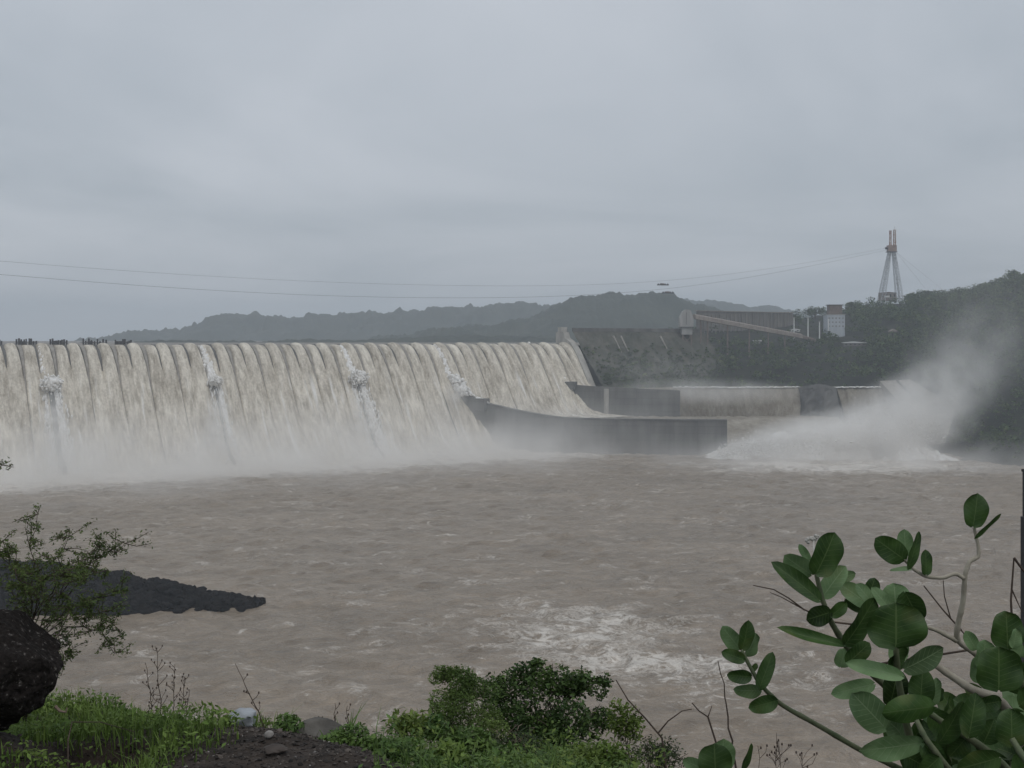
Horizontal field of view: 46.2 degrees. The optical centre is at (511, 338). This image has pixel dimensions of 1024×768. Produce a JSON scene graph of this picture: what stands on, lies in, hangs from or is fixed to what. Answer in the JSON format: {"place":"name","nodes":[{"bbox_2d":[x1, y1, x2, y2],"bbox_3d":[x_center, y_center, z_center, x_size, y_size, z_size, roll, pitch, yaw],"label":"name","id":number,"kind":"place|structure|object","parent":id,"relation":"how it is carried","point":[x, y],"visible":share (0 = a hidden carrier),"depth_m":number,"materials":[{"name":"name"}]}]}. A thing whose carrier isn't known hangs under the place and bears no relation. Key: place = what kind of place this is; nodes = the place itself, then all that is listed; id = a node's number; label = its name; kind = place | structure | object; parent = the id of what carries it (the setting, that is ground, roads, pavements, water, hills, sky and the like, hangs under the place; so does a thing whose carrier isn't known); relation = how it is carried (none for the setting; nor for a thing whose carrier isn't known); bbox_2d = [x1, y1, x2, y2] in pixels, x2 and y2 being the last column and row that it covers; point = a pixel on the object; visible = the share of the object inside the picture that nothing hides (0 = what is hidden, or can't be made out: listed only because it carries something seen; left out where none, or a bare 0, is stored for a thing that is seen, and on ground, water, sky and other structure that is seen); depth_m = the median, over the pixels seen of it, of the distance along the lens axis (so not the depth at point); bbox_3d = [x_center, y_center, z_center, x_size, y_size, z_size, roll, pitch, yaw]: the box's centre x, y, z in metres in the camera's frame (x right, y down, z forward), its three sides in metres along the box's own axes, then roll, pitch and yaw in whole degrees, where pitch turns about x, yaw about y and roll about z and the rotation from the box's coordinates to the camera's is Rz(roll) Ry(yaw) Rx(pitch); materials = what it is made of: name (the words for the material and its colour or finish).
{"place":"outdoors","nodes":[
{"label":"outdoors","id":0,"kind":"place"},
{"bbox_2d":[0,685,298,767],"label":"grass","id":1,"kind":"structure","parent":0,"point":[122,715],"depth_m":5.97,"materials":[{"name":"green plant"}]},
{"bbox_2d":[0,712,398,767],"bbox_3d":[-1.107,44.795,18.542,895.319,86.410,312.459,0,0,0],"label":"terrain","id":2,"kind":"structure","parent":0,"point":[94,760],"depth_m":5.65,"materials":[{"name":"soil"}]},
{"bbox_2d":[0,456,12,469],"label":"thorn bush","id":3,"kind":"object","parent":2,"relation":"on","point":[6,462],"visible":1,"depth_m":4.98,"materials":[{"name":"green plant"}]},
{"bbox_2d":[0,609,63,730],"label":"boulder","id":4,"kind":"object","parent":2,"relation":"on","point":[31,663],"visible":1,"depth_m":5.27,"materials":[{"name":"black stone"}]},
{"bbox_2d":[54,705,67,712],"bbox_3d":[-1.955,1.603,5.199,0.061,0.036,0.014,0,0,0],"label":"dead root","id":5,"kind":"object","parent":2,"relation":"on","point":[57,708],"visible":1,"depth_m":5.20,"materials":[{"name":"wood"}]},
{"bbox_2d":[0,503,152,722],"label":"thorn bush","id":6,"kind":"object","parent":2,"relation":"on","point":[29,589],"visible":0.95,"depth_m":5.78,"materials":[{"name":"green plant"}]},
{"bbox_2d":[67,721,134,767],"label":"dead twig","id":7,"kind":"object","parent":2,"relation":"on","point":[70,731],"visible":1,"depth_m":5.49,"materials":[{"name":"brown wood"}]},
{"bbox_2d":[142,663,159,710],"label":"dry weed","id":8,"kind":"object","parent":2,"relation":"on","point":[150,690],"visible":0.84,"depth_m":7.30,"materials":[{"name":"brown plant"}]},
{"bbox_2d":[149,645,167,714],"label":"dry weed","id":9,"kind":"object","parent":2,"relation":"on","point":[157,651],"visible":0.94,"depth_m":7.30,"materials":[{"name":"brown plant"}]},
{"bbox_2d":[166,662,180,715],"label":"dry weed","id":10,"kind":"object","parent":2,"relation":"on","point":[173,682],"visible":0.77,"depth_m":7.29,"materials":[{"name":"brown plant"}]},
{"bbox_2d":[179,673,188,715],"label":"dry weed","id":11,"kind":"object","parent":2,"relation":"on","point":[183,691],"visible":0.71,"depth_m":7.30,"materials":[{"name":"brown plant"}]},
{"bbox_2d":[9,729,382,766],"bbox_3d":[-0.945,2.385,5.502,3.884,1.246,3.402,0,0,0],"label":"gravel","id":12,"kind":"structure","parent":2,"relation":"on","point":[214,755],"depth_m":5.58,"materials":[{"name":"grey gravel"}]},
{"bbox_2d":[228,708,255,726],"bbox_3d":[-1.421,1.992,6.301,0.153,0.099,0.144,0,0,0],"label":"stone","id":13,"kind":"object","parent":2,"relation":"on","point":[246,713],"visible":0.75,"depth_m":6.26,"materials":[{"name":"grey stone"}]},
{"bbox_2d":[235,663,264,727],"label":"dry plant","id":14,"kind":"object","parent":2,"relation":"on","point":[252,703],"visible":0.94,"depth_m":6.20,"materials":[{"name":"brown plant"}]},
{"bbox_2d":[264,730,273,737],"bbox_3d":[-1.164,1.891,5.750,0.047,0.034,0.041,0,0,0],"label":"stone","id":15,"kind":"object","parent":2,"relation":"on","point":[269,734],"visible":1,"depth_m":5.74,"materials":[{"name":"grey stone"}]},
{"bbox_2d":[263,743,287,754],"bbox_3d":[-1.094,1.897,5.557,0.107,0.041,0.104,0,0,-30],"label":"stone","id":16,"kind":"object","parent":2,"relation":"on","point":[273,748],"visible":1,"depth_m":5.53,"materials":[{"name":"grey stone"}]},
{"bbox_2d":[271,712,304,732],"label":"weed","id":17,"kind":"object","parent":2,"relation":"on","point":[286,722],"visible":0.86,"depth_m":6.11,"materials":[{"name":"green plant"}]},
{"bbox_2d":[294,717,342,738],"bbox_3d":[-1.019,2.037,6.203,0.310,0.148,0.234,0,0,0],"label":"stone","id":18,"kind":"object","parent":2,"relation":"on","point":[314,726],"visible":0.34,"depth_m":6.17,"materials":[{"name":"grey stone"}]},
{"bbox_2d":[314,721,389,750],"bbox_3d":[-0.800,1.999,5.934,0.417,0.179,0.252,0,0,0],"label":"weed","id":19,"kind":"object","parent":2,"relation":"on","point":[347,735],"visible":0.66,"depth_m":5.92,"materials":[{"name":"green plant"}]},
{"bbox_2d":[336,700,367,736],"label":"grass tuft","id":20,"kind":"object","parent":2,"relation":"on","point":[355,717],"visible":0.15,"depth_m":6.42,"materials":[{"name":"green plant"}]},
{"bbox_2d":[348,733,414,761],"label":"weed","id":21,"kind":"object","parent":2,"relation":"on","point":[392,745],"visible":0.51,"depth_m":5.88,"materials":[{"name":"green plant"}]},
{"bbox_2d":[385,707,429,765],"bbox_3d":[-0.628,2.613,7.166,0.283,0.815,0.393,0,0,0],"label":"weed","id":22,"kind":"object","parent":2,"relation":"on","point":[411,719],"visible":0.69,"depth_m":7.13,"materials":[{"name":"green plant"}]},
{"bbox_2d":[387,735,432,766],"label":"weed","id":23,"kind":"object","parent":2,"relation":"on","point":[416,742],"visible":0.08,"depth_m":6.45,"materials":[{"name":"green plant"}]},
{"bbox_2d":[413,711,451,747],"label":"weed","id":24,"kind":"object","parent":2,"relation":"on","point":[431,726],"visible":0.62,"depth_m":7.58,"materials":[{"name":"green plant"}]},
{"bbox_2d":[417,737,472,767],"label":"weed","id":25,"kind":"object","parent":2,"relation":"on","point":[448,746],"visible":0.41,"depth_m":6.52,"materials":[{"name":"green plant"}]},
{"bbox_2d":[435,724,498,766],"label":"weed","id":26,"kind":"object","parent":2,"relation":"on","point":[469,741],"visible":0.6,"depth_m":7.26,"materials":[{"name":"green plant"}]},
{"bbox_2d":[427,664,509,753],"bbox_3d":[-0.355,3.353,8.847,0.646,1.893,0.651,0,0,-11],"label":"shrub","id":27,"kind":"object","parent":2,"relation":"on","point":[466,688],"visible":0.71,"depth_m":8.82,"materials":[{"name":"green plant"}]},
{"bbox_2d":[468,745,538,767],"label":"weed","id":28,"kind":"object","parent":2,"relation":"on","point":[506,750],"visible":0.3,"depth_m":6.60,"materials":[{"name":"green plant"}]},
{"bbox_2d":[358,698,672,767],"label":"undergrowth","id":29,"kind":"object","parent":2,"relation":"on","point":[545,758],"visible":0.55,"depth_m":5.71,"materials":[{"name":"green plant"}]},
{"bbox_2d":[480,724,552,757],"bbox_3d":[0.001,2.884,8.224,0.564,0.454,0.570,0,0,0],"label":"shrub","id":30,"kind":"object","parent":2,"relation":"on","point":[505,740],"visible":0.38,"depth_m":8.17,"materials":[{"name":"green plant"}]},
{"bbox_2d":[471,657,617,748],"bbox_3d":[0.277,2.977,9.371,1.096,0.970,0.915,0,0,-27],"label":"shrub","id":31,"kind":"object","parent":2,"relation":"on","point":[571,685],"visible":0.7,"depth_m":9.30,"materials":[{"name":"green plant"}]},
{"bbox_2d":[556,739,638,767],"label":"shrub","id":32,"kind":"object","parent":2,"relation":"on","point":[612,752],"visible":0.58,"depth_m":7.60,"materials":[{"name":"green plant"}]},
{"bbox_2d":[606,697,645,756],"bbox_3d":[0.870,3.062,9.022,0.286,0.769,0.328,0,0,31],"label":"shrub","id":33,"kind":"object","parent":2,"relation":"on","point":[622,722],"visible":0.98,"depth_m":8.97,"materials":[{"name":"green plant"}]},
{"bbox_2d":[619,734,687,767],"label":"shrub","id":34,"kind":"object","parent":2,"relation":"on","point":[650,759],"visible":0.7,"depth_m":8.41,"materials":[{"name":"green plant"}]},
{"bbox_2d":[616,680,691,767],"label":"dead twig","id":35,"kind":"object","parent":2,"relation":"on","point":[651,725],"visible":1,"depth_m":8.00,"materials":[{"name":"wood"}]},
{"bbox_2d":[692,703,716,742],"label":"dead twig","id":36,"kind":"object","parent":2,"relation":"on","point":[708,721],"visible":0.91,"depth_m":5.20,"materials":[{"name":"wood"}]},
{"bbox_2d":[683,738,752,767],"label":"milkweed shrub","id":37,"kind":"object","parent":2,"relation":"on","point":[721,753],"visible":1,"depth_m":2.45,"materials":[{"name":"green plant"}]},
{"bbox_2d":[718,661,736,767],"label":"dead plant","id":38,"kind":"object","parent":2,"relation":"on","point":[735,765],"visible":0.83,"depth_m":6.00,"materials":[{"name":"brown plant"}]},
{"bbox_2d":[758,744,767,767],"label":"dry weed","id":39,"kind":"object","parent":2,"relation":"on","point":[764,753],"visible":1,"depth_m":5.60,"materials":[{"name":"brown plant"}]},
{"bbox_2d":[766,733,791,767],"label":"dry weed","id":40,"kind":"object","parent":2,"relation":"on","point":[778,754],"visible":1,"depth_m":5.61,"materials":[{"name":"brown plant"}]},
{"bbox_2d":[771,741,789,767],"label":"dry weed","id":41,"kind":"object","parent":2,"relation":"on","point":[777,746],"visible":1,"depth_m":5.60,"materials":[{"name":"brown plant"}]},
{"bbox_2d":[795,744,817,767],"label":"dry weed","id":42,"kind":"object","parent":2,"relation":"on","point":[800,755],"visible":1,"depth_m":5.59,"materials":[{"name":"brown plant"}]},
{"bbox_2d":[720,493,1023,767],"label":"milkweed shrub","id":43,"kind":"object","parent":2,"relation":"on","point":[976,726],"visible":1,"depth_m":2.10,"materials":[{"name":"green plant"}]},
{"bbox_2d":[753,585,851,624],"bbox_3d":[0.570,0.521,2.350,0.195,0.079,0.004,0,0,0],"label":"dead twig","id":44,"kind":"object","parent":43,"relation":"attached to","point":[799,606],"visible":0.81,"depth_m":2.35,"materials":[{"name":"brown wood"}]},
{"bbox_2d":[881,580,966,663],"bbox_3d":[0.874,0.612,2.563,0.227,0.198,0.028,0,0,13],"label":"dead twig","id":45,"kind":"object","parent":43,"relation":"attached to","point":[953,621],"visible":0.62,"depth_m":2.55,"materials":[{"name":"wood"}]},
{"bbox_2d":[1010,557,1023,612],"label":"dead twig","id":46,"kind":"object","parent":2,"relation":"on","point":[1022,569],"visible":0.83,"depth_m":4.00,"materials":[{"name":"wood"}]},
{"bbox_2d":[1021,469,1023,662],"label":"fence post","id":47,"kind":"object","parent":2,"relation":"on","point":[1022,565],"visible":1,"depth_m":5.60,"materials":[{"name":"wood"}]},
{"bbox_2d":[75,301,557,340],"bbox_3d":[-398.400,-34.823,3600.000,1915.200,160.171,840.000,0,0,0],"label":"hills","id":48,"kind":"structure","parent":0,"point":[257,326],"depth_m":3437.25,"materials":[{"name":"green plant"}]},
{"bbox_2d":[73,335,578,342],"bbox_3d":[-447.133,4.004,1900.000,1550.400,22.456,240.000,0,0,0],"label":"hills","id":49,"kind":"structure","parent":0,"point":[484,339],"depth_m":1862.85,"materials":[{"name":"green plant"}]},
{"bbox_2d":[0,449,1023,767],"bbox_3d":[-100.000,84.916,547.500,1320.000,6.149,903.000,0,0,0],"label":"river","id":50,"kind":"structure","parent":0,"point":[382,585],"depth_m":438.18,"materials":[{"name":"brown liquid"}]},
{"bbox_2d":[0,558,265,615],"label":"rock spit","id":51,"kind":"structure","parent":50,"relation":"in","point":[151,595],"depth_m":377.93,"materials":[{"name":"grey stone"}]},
{"bbox_2d":[706,414,960,460],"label":"whitewater","id":52,"kind":"structure","parent":50,"relation":"on","point":[903,452],"depth_m":856.48,"materials":[{"name":"white liquid"}]},
{"bbox_2d":[0,0,1023,340],"label":"sky","id":53,"kind":"structure","parent":0,"point":[516,149],"materials":[{"name":"grey"}]},
{"bbox_2d":[369,291,722,339],"bbox_3d":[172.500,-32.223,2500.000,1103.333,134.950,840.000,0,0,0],"label":"hills","id":54,"kind":"structure","parent":0,"point":[651,309],"depth_m":2336.18,"materials":[{"name":"green plant"}]},
{"bbox_2d":[547,414,842,445],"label":"water spray","id":55,"kind":"object","parent":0,"point":[742,425],"visible":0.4,"depth_m":952.01,"materials":[{"name":"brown liquid"}]},
{"bbox_2d":[602,386,864,389],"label":"pool","id":56,"kind":"structure","parent":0,"point":[668,388],"depth_m":1029.29,"materials":[{"name":"brown liquid"}]},
{"bbox_2d":[684,298,822,317],"bbox_3d":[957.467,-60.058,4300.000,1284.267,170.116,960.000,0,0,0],"label":"hills","id":57,"kind":"structure","parent":0,"point":[725,306],"depth_m":4193.43,"materials":[{"name":"green plant"}]},
{"bbox_2d":[586,284,1023,465],"bbox_3d":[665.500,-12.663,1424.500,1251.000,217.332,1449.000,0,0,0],"label":"hillside","id":58,"kind":"structure","parent":0,"point":[1005,454],"depth_m":1070.78,"materials":[{"name":"plant"}]},
{"bbox_2d":[572,328,723,387],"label":"masonry dam","id":59,"kind":"structure","parent":58,"relation":"on","point":[642,340],"depth_m":1058.16,"materials":[{"name":"concrete"}]},
{"bbox_2d":[678,310,692,345],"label":"head house","id":60,"kind":"structure","parent":58,"relation":"on","point":[685,321],"depth_m":1092.00,"materials":[{"name":"grey concrete"}]},
{"bbox_2d":[695,310,793,332],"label":"retaining wall","id":61,"kind":"structure","parent":58,"relation":"on","point":[773,319],"depth_m":1281.44,"materials":[{"name":"grey concrete"}]},
{"bbox_2d":[693,314,815,356],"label":"conveyor gallery","id":62,"kind":"object","parent":58,"relation":"on","point":[701,318],"visible":0.92,"depth_m":1131.33,"materials":[{"name":"grey concrete"}]},
{"bbox_2d":[793,317,794,338],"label":"lamp post","id":63,"kind":"object","parent":58,"relation":"on","point":[793,325],"visible":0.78,"depth_m":1199.81,"materials":[{"name":"grey metal"}]},
{"bbox_2d":[578,270,1023,458],"bbox_3d":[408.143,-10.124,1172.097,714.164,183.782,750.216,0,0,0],"label":"woods","id":64,"kind":"object","parent":58,"relation":"on","point":[922,299],"visible":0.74,"depth_m":1093.30,"materials":[{"name":"green plant"}]},
{"bbox_2d":[807,317,808,336],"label":"lamp post","id":65,"kind":"object","parent":58,"relation":"on","point":[808,326],"visible":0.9,"depth_m":1199.78,"materials":[{"name":"grey metal"}]},
{"bbox_2d":[806,306,825,318],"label":"skyline tree","id":66,"kind":"object","parent":58,"relation":"on","point":[817,310],"visible":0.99,"depth_m":1418.93,"materials":[{"name":"green plant"}]},
{"bbox_2d":[823,305,844,336],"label":"winch building","id":67,"kind":"structure","parent":58,"relation":"on","point":[834,319],"depth_m":1240.00,"materials":[{"name":"grey concrete"}]},
{"bbox_2d":[845,302,852,307],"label":"skyline tree","id":68,"kind":"object","parent":58,"relation":"on","point":[848,304],"visible":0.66,"depth_m":1438.21,"materials":[{"name":"green plant"}]},
{"bbox_2d":[842,342,865,346],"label":"site shed","id":69,"kind":"structure","parent":58,"relation":"on","point":[844,344],"depth_m":1170.44,"materials":[{"name":"white paint"}]},
{"bbox_2d":[879,292,895,300],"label":"machine house","id":70,"kind":"structure","parent":58,"relation":"on","point":[889,294],"depth_m":1470.00,"materials":[{"name":"grey concrete"}]},
{"bbox_2d":[877,226,904,304],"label":"cable tower","id":71,"kind":"structure","parent":58,"relation":"on","point":[891,249],"depth_m":1473.42,"materials":[{"name":"metal"}]},
{"bbox_2d":[0,250,884,297],"bbox_3d":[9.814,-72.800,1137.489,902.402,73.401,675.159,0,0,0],"label":"cableway rope","id":72,"kind":"object","parent":71,"relation":"attached to","point":[397,297],"visible":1,"depth_m":1027.88,"materials":[{"name":"metal"}]},
{"bbox_2d":[5,248,883,285],"bbox_3d":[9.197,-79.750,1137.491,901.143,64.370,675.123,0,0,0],"label":"cableway rope","id":73,"kind":"object","parent":71,"relation":"attached to","point":[404,284],"visible":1,"depth_m":1037.21,"materials":[{"name":"metal"}]},
{"bbox_2d":[888,329,896,338],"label":"ruined hut","id":74,"kind":"object","parent":58,"relation":"on","point":[893,331],"visible":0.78,"depth_m":1181.84,"materials":[{"name":"grey stone"}]},
{"bbox_2d":[880,379,944,422],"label":"concrete slab","id":75,"kind":"structure","parent":58,"relation":"on","point":[903,390],"depth_m":998.04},
{"bbox_2d":[976,282,995,292],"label":"skyline tree","id":76,"kind":"object","parent":58,"relation":"on","point":[979,286],"visible":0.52,"depth_m":1297.96,"materials":[{"name":"green plant"}]},
{"bbox_2d":[1002,269,1021,280],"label":"skyline tree","id":77,"kind":"object","parent":58,"relation":"on","point":[1014,272],"visible":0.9,"depth_m":1295.85,"materials":[{"name":"green plant"}]},
{"bbox_2d":[715,382,960,459],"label":"flying spray","id":78,"kind":"object","parent":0,"point":[926,431],"visible":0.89,"depth_m":862.22,"materials":[{"name":"white liquid"}]},
{"label":"ground","id":79,"kind":"structure","parent":0,"visible":0},
{"bbox_2d":[0,343,586,474],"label":"spillway dam","id":80,"kind":"structure","parent":79,"relation":"on","point":[62,466],"depth_m":859.60,"materials":[{"name":"concrete"}]},
{"bbox_2d":[16,338,36,345],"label":"hoist frame","id":81,"kind":"object","parent":80,"relation":"on","point":[23,342],"visible":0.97,"depth_m":820.91,"materials":[{"name":"metal"}]},
{"bbox_2d":[49,339,67,345],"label":"hoist frame","id":82,"kind":"object","parent":80,"relation":"on","point":[57,342],"visible":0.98,"depth_m":831.68,"materials":[{"name":"metal"}]},
{"bbox_2d":[82,338,106,345],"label":"hoist frame","id":83,"kind":"object","parent":80,"relation":"on","point":[89,342],"visible":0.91,"depth_m":843.52,"materials":[{"name":"metal"}]},
{"bbox_2d":[115,339,131,344],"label":"hoist frame","id":84,"kind":"object","parent":80,"relation":"on","point":[123,341],"visible":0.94,"depth_m":854.07,"materials":[{"name":"metal"}]},
{"bbox_2d":[0,341,579,345],"bbox_3d":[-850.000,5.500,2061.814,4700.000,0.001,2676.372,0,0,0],"label":"reservoir","id":85,"kind":"object","parent":80,"relation":"in","point":[108,342],"depth_m":1466.85,"materials":[{"name":"liquid"}]},
{"bbox_2d":[0,342,625,476],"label":"waterfall","id":86,"kind":"structure","parent":80,"relation":"on","point":[119,434],"depth_m":857.79,"materials":[{"name":"liquid"}]},
{"bbox_2d":[556,327,608,413],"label":"abutment wall","id":87,"kind":"structure","parent":80,"relation":"on","point":[562,334],"depth_m":1024.53,"materials":[{"name":"concrete"}]},
{"bbox_2d":[457,389,726,454],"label":"training wall","id":88,"kind":"structure","parent":79,"relation":"on","point":[510,428],"depth_m":890.58,"materials":[{"name":"concrete"}]},
{"bbox_2d":[565,381,679,416],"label":"training wall","id":89,"kind":"structure","parent":79,"relation":"on","point":[636,402],"depth_m":984.47,"materials":[{"name":"concrete"}]},
{"bbox_2d":[798,384,846,423],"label":"weir","id":90,"kind":"object","parent":79,"relation":"on","point":[817,400],"visible":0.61,"depth_m":999.10,"materials":[{"name":"concrete"}]},
{"bbox_2d":[673,386,800,416],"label":"waterfall","id":91,"kind":"structure","parent":90,"relation":"on","point":[715,401],"depth_m":1005.88,"materials":[{"name":"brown liquid"}]},
{"bbox_2d":[836,386,888,422],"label":"waterfall","id":92,"kind":"structure","parent":90,"relation":"on","point":[853,399],"depth_m":1007.45,"materials":[{"name":"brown liquid"}]}
]}

